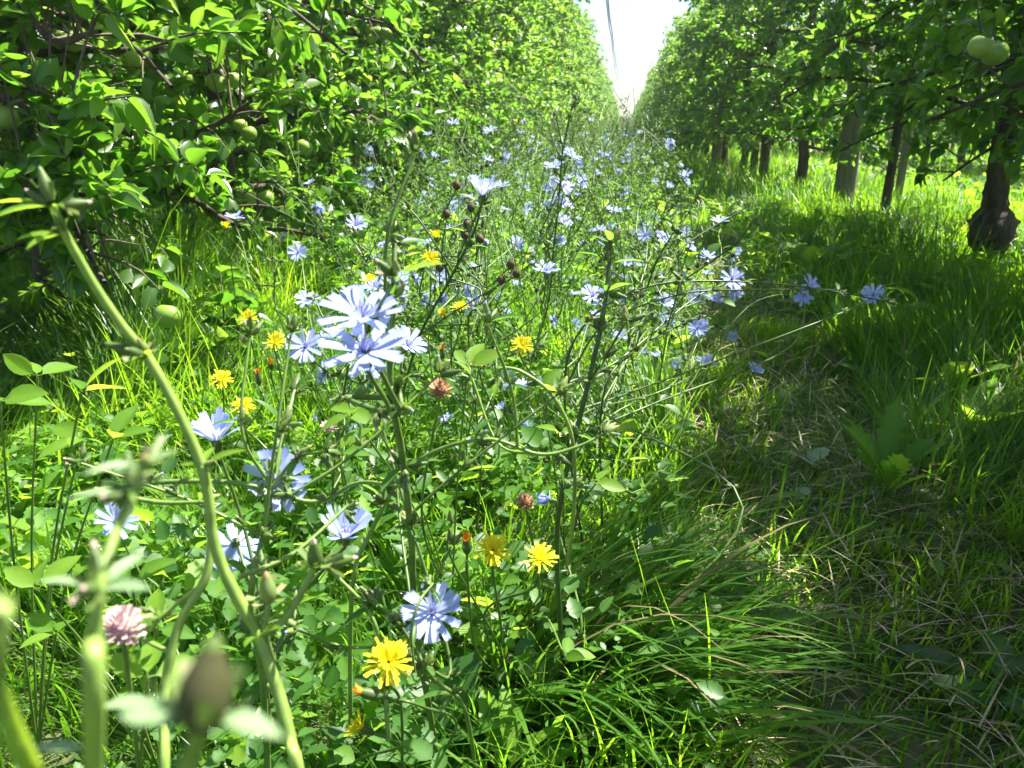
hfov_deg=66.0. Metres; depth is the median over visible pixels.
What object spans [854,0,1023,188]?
apple tree
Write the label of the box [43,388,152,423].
dock plant
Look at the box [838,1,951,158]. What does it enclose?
apple tree
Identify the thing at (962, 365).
dock plant
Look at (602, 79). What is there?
apple tree
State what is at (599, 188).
chicory plant
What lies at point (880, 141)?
apple tree
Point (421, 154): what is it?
chicory plant
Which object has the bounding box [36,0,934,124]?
sky
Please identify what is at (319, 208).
chicory plant
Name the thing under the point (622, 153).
chicory plant
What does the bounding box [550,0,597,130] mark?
apple tree
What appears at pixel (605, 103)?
apple tree
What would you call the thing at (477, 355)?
clover plant
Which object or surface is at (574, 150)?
chicory plant
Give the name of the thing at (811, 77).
apple tree
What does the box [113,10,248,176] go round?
apple tree
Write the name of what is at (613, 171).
chicory plant
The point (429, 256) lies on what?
hawkbit plant
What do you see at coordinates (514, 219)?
chicory plant
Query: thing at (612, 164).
chicory plant
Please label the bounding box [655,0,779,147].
apple tree
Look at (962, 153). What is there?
apple tree
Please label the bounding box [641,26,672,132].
apple tree
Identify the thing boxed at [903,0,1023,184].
apple tree
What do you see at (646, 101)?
apple tree
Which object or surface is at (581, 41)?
apple tree
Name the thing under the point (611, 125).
chicory plant
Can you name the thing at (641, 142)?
chicory plant
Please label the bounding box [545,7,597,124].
apple tree
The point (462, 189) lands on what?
chicory plant
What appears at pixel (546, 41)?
apple tree
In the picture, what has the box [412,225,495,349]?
chicory plant
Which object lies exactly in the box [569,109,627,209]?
chicory plant
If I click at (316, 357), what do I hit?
chicory plant
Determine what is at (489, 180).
chicory plant
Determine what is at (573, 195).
chicory plant
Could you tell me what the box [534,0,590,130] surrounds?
apple tree
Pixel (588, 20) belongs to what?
apple tree
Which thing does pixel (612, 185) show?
chicory plant
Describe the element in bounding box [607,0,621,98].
overhead wire
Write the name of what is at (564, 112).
chicory plant
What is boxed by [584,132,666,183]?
chicory plant
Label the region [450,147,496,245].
chicory plant
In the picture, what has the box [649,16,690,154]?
apple tree
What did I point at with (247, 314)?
hawkbit plant
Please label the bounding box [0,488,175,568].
dock plant
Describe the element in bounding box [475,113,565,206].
chicory plant
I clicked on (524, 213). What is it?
chicory plant
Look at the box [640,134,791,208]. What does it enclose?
grass tussock
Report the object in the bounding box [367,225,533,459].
chicory plant
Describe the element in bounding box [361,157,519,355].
chicory plant
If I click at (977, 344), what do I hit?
grass tussock
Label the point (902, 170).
trellis post
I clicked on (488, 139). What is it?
chicory plant
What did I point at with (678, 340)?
dock plant
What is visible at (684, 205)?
dock plant
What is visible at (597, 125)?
chicory plant
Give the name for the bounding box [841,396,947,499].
dock plant
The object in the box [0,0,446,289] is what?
apple tree
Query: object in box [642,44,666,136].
apple tree
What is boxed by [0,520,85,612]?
dock plant
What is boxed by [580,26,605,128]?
apple tree
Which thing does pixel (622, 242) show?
chicory plant
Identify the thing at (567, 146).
chicory plant
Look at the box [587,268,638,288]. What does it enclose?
dock plant
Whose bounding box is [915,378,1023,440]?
dock plant
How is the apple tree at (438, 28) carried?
on the ground at (912, 750)
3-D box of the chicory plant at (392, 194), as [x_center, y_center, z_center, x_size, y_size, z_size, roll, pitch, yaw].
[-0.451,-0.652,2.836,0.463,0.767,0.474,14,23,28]
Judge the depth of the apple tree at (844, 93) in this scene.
16.82 m
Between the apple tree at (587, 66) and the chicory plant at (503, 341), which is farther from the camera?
the apple tree at (587, 66)
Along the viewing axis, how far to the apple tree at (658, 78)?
20.64 m
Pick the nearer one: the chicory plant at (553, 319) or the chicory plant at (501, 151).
the chicory plant at (553, 319)
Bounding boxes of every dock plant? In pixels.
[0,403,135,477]
[0,422,122,528]
[0,467,101,538]
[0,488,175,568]
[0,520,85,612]
[7,384,88,445]
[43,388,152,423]
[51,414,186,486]
[75,484,205,542]
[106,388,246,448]
[145,454,254,520]
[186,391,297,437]
[365,650,532,767]
[478,684,580,767]
[492,644,609,732]
[584,694,695,767]
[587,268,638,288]
[607,355,674,398]
[651,200,687,217]
[662,319,712,349]
[741,241,785,259]
[785,240,863,273]
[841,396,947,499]
[874,329,1010,389]
[891,630,1023,717]
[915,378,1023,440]
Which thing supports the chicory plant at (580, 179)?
on the ground at (912, 750)
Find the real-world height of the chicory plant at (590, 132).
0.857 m
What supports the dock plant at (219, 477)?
on the ground at (912, 750)
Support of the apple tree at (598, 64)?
on the ground at (912, 750)
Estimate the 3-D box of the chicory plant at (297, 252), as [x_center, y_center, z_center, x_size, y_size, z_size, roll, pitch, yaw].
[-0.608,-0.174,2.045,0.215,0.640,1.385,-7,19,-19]
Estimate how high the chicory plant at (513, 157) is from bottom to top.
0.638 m
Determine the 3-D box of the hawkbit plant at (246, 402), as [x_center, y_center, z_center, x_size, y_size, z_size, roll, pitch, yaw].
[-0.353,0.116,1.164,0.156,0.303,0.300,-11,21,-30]
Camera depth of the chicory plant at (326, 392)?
1.34 m
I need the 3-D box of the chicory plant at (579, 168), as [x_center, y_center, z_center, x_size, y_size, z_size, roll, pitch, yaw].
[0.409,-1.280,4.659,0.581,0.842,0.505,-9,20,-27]
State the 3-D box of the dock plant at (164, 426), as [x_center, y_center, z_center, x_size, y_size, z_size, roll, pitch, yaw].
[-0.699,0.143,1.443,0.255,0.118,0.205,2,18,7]
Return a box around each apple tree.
[0,0,391,402]
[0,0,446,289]
[11,15,175,181]
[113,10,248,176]
[117,11,279,169]
[143,0,500,239]
[196,14,314,168]
[235,0,551,215]
[294,0,542,202]
[361,0,570,192]
[403,0,571,169]
[445,0,582,175]
[460,0,575,158]
[468,0,594,157]
[491,0,601,147]
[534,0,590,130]
[542,0,588,135]
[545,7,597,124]
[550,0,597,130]
[555,29,596,120]
[564,1,594,123]
[568,14,597,129]
[576,17,604,110]
[580,7,600,124]
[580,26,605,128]
[581,15,613,127]
[586,33,607,107]
[590,45,610,117]
[591,37,609,119]
[592,40,611,127]
[598,53,612,109]
[600,68,610,111]
[630,57,659,128]
[631,25,677,148]
[633,69,654,121]
[637,61,654,130]
[639,61,670,135]
[639,81,667,143]
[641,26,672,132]
[641,89,655,124]
[642,11,689,150]
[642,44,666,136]
[644,89,664,136]
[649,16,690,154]
[650,31,680,138]
[651,16,681,149]
[652,4,699,152]
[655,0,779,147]
[655,1,776,159]
[660,4,723,158]
[662,10,737,153]
[665,0,795,168]
[668,0,841,180]
[670,0,888,184]
[674,0,822,174]
[689,0,913,188]
[747,0,1021,219]
[789,0,1023,275]
[810,0,891,142]
[838,0,911,151]
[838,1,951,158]
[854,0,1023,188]
[882,1,998,159]
[882,2,1004,168]
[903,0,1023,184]
[926,1,1023,143]
[955,2,1022,158]
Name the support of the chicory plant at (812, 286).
on the ground at (912, 750)
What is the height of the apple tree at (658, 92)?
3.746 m
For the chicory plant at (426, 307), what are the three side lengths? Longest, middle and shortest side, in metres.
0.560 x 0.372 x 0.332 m
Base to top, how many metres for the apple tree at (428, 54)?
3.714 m
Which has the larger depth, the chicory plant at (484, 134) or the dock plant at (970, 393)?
the chicory plant at (484, 134)
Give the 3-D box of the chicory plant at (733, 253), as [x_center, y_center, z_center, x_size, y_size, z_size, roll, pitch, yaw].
[0.297,-0.196,1.549,0.425,0.689,0.416,4,14,9]
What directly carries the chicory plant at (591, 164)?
on the ground at (912, 750)
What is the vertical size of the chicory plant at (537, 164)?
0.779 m
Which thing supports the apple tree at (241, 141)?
on the ground at (912, 750)
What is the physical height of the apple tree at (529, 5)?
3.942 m
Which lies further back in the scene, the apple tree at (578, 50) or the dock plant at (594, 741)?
the apple tree at (578, 50)
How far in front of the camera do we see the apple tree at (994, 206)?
3.46 m
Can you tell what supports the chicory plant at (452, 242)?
on the ground at (912, 750)
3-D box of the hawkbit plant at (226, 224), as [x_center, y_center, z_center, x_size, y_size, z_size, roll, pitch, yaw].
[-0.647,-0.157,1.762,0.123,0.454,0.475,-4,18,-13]
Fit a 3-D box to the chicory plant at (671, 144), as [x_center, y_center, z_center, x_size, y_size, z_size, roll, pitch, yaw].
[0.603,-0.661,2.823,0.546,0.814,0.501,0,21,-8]
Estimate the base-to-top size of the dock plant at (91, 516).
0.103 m
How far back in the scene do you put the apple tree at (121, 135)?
6.79 m
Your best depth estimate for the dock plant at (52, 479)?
1.25 m
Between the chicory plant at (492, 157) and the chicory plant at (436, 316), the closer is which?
the chicory plant at (436, 316)
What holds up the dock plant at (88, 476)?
on the ground at (912, 750)
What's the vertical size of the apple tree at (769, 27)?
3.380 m
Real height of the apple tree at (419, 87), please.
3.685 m
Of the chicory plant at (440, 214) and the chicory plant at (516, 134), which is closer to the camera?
the chicory plant at (440, 214)
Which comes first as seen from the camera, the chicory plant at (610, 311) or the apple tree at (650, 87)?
the chicory plant at (610, 311)
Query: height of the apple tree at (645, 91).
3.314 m
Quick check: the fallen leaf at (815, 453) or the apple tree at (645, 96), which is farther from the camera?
the apple tree at (645, 96)
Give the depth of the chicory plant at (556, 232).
3.20 m
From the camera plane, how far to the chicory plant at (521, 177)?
5.40 m
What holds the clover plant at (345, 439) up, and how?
on the ground at (912, 750)
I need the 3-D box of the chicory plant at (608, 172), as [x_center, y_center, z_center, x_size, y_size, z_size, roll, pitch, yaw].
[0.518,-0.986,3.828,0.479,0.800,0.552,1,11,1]
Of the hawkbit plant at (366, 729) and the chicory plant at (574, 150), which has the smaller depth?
the hawkbit plant at (366, 729)
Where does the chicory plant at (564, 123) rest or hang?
on the ground at (912, 750)
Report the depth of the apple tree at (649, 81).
40.68 m
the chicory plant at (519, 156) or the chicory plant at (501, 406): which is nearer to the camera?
the chicory plant at (501, 406)
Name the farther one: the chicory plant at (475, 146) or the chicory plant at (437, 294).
the chicory plant at (475, 146)
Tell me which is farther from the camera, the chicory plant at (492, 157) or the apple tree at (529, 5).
the apple tree at (529, 5)
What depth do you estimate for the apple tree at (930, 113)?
10.75 m
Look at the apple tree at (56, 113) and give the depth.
1.70 m
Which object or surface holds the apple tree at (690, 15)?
on the ground at (912, 750)
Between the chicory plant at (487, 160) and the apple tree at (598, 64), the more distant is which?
the apple tree at (598, 64)
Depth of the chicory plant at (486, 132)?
4.73 m
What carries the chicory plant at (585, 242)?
on the ground at (912, 750)
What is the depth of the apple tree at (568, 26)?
12.05 m
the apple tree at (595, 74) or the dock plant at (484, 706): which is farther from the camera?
the apple tree at (595, 74)
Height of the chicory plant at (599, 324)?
0.607 m
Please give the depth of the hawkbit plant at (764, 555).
1.18 m
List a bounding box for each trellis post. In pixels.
[712,0,732,168]
[832,1,879,208]
[894,0,929,200]
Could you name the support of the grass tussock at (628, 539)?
on the ground at (912, 750)
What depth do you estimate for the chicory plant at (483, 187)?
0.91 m
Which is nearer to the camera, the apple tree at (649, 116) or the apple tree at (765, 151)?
the apple tree at (765, 151)
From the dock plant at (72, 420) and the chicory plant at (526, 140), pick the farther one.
the chicory plant at (526, 140)
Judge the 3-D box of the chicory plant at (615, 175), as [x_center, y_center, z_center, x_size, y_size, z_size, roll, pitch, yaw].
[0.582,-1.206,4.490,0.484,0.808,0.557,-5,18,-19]
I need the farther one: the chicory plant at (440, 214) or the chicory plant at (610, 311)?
the chicory plant at (440, 214)
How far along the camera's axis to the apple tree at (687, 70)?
11.69 m
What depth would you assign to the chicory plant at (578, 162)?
3.03 m
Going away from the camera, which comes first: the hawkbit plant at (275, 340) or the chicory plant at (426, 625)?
the chicory plant at (426, 625)
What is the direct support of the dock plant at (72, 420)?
on the ground at (912, 750)
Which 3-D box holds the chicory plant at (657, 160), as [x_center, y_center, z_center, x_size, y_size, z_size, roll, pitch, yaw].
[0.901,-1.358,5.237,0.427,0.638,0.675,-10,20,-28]
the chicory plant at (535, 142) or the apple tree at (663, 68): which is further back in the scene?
the apple tree at (663, 68)
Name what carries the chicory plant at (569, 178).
on the ground at (912, 750)
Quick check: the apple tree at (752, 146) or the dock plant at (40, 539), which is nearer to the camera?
the dock plant at (40, 539)
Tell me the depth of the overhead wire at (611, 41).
25.26 m
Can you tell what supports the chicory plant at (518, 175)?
on the ground at (912, 750)
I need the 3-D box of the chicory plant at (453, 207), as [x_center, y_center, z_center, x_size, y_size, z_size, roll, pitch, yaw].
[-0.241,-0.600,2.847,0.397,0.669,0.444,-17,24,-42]
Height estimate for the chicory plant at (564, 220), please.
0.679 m
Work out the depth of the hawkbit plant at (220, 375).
1.00 m
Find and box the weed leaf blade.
[0,593,42,767]
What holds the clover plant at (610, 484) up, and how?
on the ground at (912, 750)
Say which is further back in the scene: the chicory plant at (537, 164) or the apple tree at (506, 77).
the apple tree at (506, 77)
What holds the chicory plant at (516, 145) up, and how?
on the ground at (912, 750)
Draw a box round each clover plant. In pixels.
[0,353,151,753]
[4,555,204,767]
[104,604,193,767]
[320,420,369,564]
[322,343,504,592]
[515,492,595,661]
[535,369,637,561]
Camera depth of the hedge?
133.56 m
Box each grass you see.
[435,252,1023,767]
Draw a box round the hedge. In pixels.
[620,115,631,129]
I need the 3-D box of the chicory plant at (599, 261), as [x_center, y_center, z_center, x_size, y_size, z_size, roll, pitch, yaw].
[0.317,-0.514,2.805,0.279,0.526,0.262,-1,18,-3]
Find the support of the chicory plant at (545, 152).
on the ground at (912, 750)
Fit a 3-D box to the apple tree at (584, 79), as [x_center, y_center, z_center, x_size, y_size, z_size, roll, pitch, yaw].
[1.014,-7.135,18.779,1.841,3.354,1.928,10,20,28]
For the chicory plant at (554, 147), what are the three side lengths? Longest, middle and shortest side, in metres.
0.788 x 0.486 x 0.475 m
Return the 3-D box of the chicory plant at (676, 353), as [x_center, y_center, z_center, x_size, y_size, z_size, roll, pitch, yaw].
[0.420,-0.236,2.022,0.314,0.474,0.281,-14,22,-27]
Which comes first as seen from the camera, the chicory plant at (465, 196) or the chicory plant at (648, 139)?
the chicory plant at (465, 196)
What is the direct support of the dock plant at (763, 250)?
on the ground at (912, 750)
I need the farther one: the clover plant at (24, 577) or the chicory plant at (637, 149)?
the chicory plant at (637, 149)
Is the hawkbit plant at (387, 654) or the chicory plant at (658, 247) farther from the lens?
the chicory plant at (658, 247)
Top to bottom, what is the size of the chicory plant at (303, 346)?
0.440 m
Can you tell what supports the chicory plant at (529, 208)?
on the ground at (912, 750)
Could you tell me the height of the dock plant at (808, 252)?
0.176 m
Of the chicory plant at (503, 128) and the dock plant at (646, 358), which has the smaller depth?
the dock plant at (646, 358)
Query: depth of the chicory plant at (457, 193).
3.82 m
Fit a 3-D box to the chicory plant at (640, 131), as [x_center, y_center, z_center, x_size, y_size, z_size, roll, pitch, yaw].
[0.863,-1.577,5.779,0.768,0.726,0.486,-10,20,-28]
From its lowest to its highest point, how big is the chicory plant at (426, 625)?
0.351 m
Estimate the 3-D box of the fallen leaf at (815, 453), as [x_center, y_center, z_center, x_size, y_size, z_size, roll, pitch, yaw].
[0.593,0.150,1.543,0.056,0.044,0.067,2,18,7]
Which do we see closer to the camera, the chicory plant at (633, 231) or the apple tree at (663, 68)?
the chicory plant at (633, 231)
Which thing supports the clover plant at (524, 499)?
on the ground at (912, 750)
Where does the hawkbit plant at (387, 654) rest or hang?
on the ground at (912, 750)
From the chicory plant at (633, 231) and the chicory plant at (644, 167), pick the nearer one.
the chicory plant at (633, 231)
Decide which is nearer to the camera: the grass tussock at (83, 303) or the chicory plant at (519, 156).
the grass tussock at (83, 303)
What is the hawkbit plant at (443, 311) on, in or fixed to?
on the ground at (912, 750)
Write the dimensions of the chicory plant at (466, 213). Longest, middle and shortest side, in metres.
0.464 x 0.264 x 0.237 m
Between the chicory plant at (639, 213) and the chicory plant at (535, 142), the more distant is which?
the chicory plant at (535, 142)
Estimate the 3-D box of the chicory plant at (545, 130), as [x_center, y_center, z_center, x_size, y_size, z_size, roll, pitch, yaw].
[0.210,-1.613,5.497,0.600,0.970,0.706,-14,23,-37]
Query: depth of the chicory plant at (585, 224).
3.36 m
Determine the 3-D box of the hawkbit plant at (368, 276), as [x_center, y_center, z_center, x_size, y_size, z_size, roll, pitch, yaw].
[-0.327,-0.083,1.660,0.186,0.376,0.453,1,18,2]
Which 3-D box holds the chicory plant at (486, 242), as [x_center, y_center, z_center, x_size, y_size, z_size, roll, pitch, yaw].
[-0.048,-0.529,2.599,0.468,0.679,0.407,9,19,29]
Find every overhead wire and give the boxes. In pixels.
[606,0,621,104]
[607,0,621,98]
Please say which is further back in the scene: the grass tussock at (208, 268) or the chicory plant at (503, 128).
the chicory plant at (503, 128)
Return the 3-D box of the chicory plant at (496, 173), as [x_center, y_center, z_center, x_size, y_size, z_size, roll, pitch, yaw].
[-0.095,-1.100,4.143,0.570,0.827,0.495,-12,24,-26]
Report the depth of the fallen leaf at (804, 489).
1.38 m
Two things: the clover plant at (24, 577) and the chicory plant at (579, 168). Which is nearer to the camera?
the clover plant at (24, 577)
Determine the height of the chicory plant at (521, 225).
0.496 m
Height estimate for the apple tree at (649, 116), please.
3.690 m
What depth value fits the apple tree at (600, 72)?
30.81 m
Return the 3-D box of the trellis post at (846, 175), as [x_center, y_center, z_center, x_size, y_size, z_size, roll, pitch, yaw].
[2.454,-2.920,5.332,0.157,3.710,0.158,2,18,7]
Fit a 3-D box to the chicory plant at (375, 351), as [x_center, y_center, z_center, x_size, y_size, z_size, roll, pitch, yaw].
[-0.050,0.117,0.646,0.162,0.621,0.459,-3,18,-8]
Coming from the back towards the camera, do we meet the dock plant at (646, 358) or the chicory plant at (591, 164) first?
the chicory plant at (591, 164)
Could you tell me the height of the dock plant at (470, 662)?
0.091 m
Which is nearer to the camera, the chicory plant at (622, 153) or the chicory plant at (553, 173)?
the chicory plant at (553, 173)
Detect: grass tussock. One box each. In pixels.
[0,238,249,342]
[7,214,342,332]
[496,457,973,767]
[525,432,907,673]
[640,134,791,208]
[803,162,883,200]
[805,179,1023,272]
[808,256,1023,439]
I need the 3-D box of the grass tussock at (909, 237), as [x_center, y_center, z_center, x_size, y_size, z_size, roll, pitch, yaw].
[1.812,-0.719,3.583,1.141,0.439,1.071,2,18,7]
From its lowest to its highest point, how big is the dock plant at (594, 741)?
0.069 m
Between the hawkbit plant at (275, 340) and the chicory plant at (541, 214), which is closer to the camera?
the hawkbit plant at (275, 340)
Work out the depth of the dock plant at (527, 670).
0.87 m
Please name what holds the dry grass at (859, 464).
on the ground at (912, 750)
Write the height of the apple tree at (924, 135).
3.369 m
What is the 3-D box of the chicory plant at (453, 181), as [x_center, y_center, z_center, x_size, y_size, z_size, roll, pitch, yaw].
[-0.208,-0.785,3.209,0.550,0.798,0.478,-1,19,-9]
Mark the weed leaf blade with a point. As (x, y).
(20, 748)
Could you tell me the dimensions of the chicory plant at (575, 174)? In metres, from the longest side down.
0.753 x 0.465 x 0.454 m
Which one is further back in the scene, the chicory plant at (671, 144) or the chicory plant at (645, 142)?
the chicory plant at (645, 142)
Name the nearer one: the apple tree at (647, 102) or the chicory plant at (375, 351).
the chicory plant at (375, 351)
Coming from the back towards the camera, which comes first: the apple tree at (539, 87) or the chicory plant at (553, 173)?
the apple tree at (539, 87)
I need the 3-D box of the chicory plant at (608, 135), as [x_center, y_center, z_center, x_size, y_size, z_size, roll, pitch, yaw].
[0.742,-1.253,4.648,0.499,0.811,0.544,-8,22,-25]
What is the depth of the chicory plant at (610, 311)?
1.98 m
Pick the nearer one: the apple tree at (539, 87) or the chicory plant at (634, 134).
the chicory plant at (634, 134)
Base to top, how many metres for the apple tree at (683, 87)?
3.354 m
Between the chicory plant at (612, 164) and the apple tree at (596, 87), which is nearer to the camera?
the chicory plant at (612, 164)
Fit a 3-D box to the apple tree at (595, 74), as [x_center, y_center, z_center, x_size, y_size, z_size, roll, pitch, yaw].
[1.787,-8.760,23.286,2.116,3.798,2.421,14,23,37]
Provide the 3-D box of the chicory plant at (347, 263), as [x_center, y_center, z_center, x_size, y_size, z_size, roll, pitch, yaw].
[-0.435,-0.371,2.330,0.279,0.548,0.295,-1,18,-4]
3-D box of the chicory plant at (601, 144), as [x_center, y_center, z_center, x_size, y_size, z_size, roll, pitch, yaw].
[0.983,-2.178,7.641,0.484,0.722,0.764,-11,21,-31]
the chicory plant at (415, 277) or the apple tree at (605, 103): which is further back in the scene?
the apple tree at (605, 103)
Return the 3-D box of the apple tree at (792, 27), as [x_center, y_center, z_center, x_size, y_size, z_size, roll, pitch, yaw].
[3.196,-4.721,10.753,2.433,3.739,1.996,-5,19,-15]
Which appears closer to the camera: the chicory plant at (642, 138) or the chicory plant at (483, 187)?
the chicory plant at (483, 187)
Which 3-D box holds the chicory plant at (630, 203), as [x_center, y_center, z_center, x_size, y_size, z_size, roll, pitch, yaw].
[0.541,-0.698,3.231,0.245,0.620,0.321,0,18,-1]
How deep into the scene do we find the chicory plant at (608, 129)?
5.62 m
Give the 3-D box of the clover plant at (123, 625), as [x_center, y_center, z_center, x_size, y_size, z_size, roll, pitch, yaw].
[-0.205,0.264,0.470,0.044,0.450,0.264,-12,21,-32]
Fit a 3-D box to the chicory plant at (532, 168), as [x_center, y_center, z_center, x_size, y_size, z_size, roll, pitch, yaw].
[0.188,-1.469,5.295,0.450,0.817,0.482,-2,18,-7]
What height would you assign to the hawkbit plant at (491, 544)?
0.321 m
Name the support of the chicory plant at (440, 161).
on the ground at (912, 750)
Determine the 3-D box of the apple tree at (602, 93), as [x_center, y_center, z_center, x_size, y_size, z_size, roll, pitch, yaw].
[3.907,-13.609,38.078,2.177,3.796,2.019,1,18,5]
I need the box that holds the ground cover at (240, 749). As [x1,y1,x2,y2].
[0,155,1023,767]
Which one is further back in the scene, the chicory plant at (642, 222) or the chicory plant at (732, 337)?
the chicory plant at (642, 222)
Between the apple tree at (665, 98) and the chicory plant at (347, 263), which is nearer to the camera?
the chicory plant at (347, 263)
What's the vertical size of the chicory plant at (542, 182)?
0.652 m
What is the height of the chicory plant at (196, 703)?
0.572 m
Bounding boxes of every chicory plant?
[0,166,357,767]
[34,434,283,767]
[63,313,461,767]
[220,175,444,456]
[224,210,333,437]
[231,93,418,338]
[238,181,465,487]
[280,528,476,767]
[285,272,418,565]
[316,129,572,754]
[316,166,399,327]
[323,300,619,767]
[326,200,408,380]
[337,91,461,285]
[344,96,468,286]
[349,97,472,264]
[351,165,594,500]
[353,172,515,427]
[359,32,565,295]
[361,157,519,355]
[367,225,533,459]
[375,170,427,263]
[376,175,520,474]
[396,86,527,271]
[397,121,511,297]
[397,124,499,278]
[405,102,484,219]
[409,126,528,290]
[409,218,532,410]
[410,109,624,481]
[410,139,481,201]
[411,115,545,283]
[411,225,743,680]
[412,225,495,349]
[418,218,532,533]
[419,69,534,261]
[422,162,478,258]
[431,101,543,245]
[432,184,600,395]
[433,90,544,247]
[433,146,486,244]
[445,175,486,253]
[449,102,531,190]
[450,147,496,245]
[451,94,588,350]
[453,105,513,194]
[454,118,503,191]
[458,121,526,215]
[458,123,527,240]
[466,98,531,207]
[466,102,528,172]
[470,121,541,180]
[474,85,565,226]
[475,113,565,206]
[476,87,609,295]
[478,96,556,211]
[480,138,542,254]
[484,109,555,212]
[486,138,579,296]
[487,115,567,199]
[489,134,536,195]
[490,174,531,270]
[491,127,583,297]
[493,136,619,354]
[496,92,593,244]
[498,171,550,288]
[501,112,560,201]
[502,254,610,419]
[503,92,586,378]
[503,140,541,201]
[507,100,569,200]
[508,81,601,187]
[508,130,575,242]
[508,179,583,274]
[509,108,587,218]
[515,171,592,311]
[519,90,604,182]
[520,108,589,203]
[520,172,568,259]
[523,97,631,229]
[524,100,635,261]
[535,125,617,217]
[537,121,629,259]
[539,120,619,188]
[550,155,600,239]
[553,102,769,446]
[553,113,592,180]
[553,120,654,292]
[555,97,626,203]
[560,158,619,273]
[560,237,652,371]
[561,213,681,390]
[562,101,648,196]
[562,247,763,545]
[563,111,638,201]
[563,166,636,292]
[563,207,897,541]
[564,137,635,269]
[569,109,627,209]
[570,117,654,190]
[571,101,664,190]
[571,102,646,233]
[573,92,646,211]
[574,95,673,253]
[574,97,642,196]
[574,99,683,194]
[574,115,652,234]
[575,122,658,161]
[576,103,652,246]
[577,223,695,417]
[578,125,645,227]
[581,121,653,170]
[582,113,700,282]
[582,165,671,312]
[584,84,683,185]
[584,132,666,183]
[586,85,679,245]
[586,142,635,198]
[588,176,664,311]
[591,110,644,146]
[594,101,687,217]
[596,78,744,294]
[597,138,708,211]
[598,155,682,276]
[599,138,663,221]
[601,141,676,197]
[602,103,706,224]
[604,205,719,383]
[609,132,659,207]
[611,117,669,174]
[615,135,673,262]
[621,115,663,175]
[629,191,740,359]
[630,110,664,172]
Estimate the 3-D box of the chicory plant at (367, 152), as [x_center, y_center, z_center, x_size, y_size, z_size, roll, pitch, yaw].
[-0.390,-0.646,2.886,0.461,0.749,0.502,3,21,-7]
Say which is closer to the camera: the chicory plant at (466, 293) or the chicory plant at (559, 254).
the chicory plant at (466, 293)
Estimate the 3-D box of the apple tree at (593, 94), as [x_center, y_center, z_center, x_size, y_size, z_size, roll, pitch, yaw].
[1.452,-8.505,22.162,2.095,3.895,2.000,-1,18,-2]
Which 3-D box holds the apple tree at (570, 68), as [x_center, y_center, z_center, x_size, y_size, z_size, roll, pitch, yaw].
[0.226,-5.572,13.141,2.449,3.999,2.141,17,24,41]
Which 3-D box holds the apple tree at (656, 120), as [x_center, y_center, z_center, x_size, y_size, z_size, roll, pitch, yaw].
[4.165,-6.878,17.907,1.821,3.421,2.220,2,18,6]
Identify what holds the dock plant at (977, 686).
on the ground at (912, 750)
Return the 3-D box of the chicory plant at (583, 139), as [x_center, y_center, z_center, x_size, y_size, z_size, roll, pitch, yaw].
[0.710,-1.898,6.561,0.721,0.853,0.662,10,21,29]
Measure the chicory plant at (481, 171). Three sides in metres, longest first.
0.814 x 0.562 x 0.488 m
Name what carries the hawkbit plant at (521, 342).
on the ground at (912, 750)
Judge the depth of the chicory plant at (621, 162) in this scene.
4.44 m
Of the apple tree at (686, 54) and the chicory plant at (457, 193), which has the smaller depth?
the chicory plant at (457, 193)
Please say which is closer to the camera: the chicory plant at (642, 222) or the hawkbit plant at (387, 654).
the hawkbit plant at (387, 654)
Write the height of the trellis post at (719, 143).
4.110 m
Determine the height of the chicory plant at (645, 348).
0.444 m
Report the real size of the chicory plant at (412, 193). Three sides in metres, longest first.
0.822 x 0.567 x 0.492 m
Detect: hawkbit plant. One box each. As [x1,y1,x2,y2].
[209,368,264,500]
[221,221,238,342]
[223,396,291,551]
[233,309,262,463]
[239,331,290,480]
[344,707,400,767]
[352,637,457,767]
[360,273,404,395]
[413,229,457,405]
[417,301,496,450]
[438,510,559,702]
[439,344,536,502]
[505,334,546,482]
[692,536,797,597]
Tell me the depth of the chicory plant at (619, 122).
7.52 m
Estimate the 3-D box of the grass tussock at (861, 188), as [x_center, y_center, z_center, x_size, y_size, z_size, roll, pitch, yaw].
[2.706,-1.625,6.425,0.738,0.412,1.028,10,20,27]
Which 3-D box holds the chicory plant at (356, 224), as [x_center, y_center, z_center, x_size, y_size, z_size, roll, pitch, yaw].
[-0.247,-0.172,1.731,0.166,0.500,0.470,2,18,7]
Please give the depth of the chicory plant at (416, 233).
3.19 m
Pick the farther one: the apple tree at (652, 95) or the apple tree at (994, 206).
the apple tree at (652, 95)
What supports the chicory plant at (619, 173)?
on the ground at (912, 750)
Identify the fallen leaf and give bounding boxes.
[777,487,811,512]
[800,448,829,475]
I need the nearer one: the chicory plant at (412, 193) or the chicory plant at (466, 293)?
the chicory plant at (466, 293)
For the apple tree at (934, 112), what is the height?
3.393 m
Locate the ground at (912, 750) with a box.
[0,136,1023,767]
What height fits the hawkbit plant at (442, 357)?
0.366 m
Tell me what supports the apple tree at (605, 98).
on the ground at (912, 750)
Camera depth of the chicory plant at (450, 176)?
3.09 m
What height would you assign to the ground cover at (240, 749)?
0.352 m

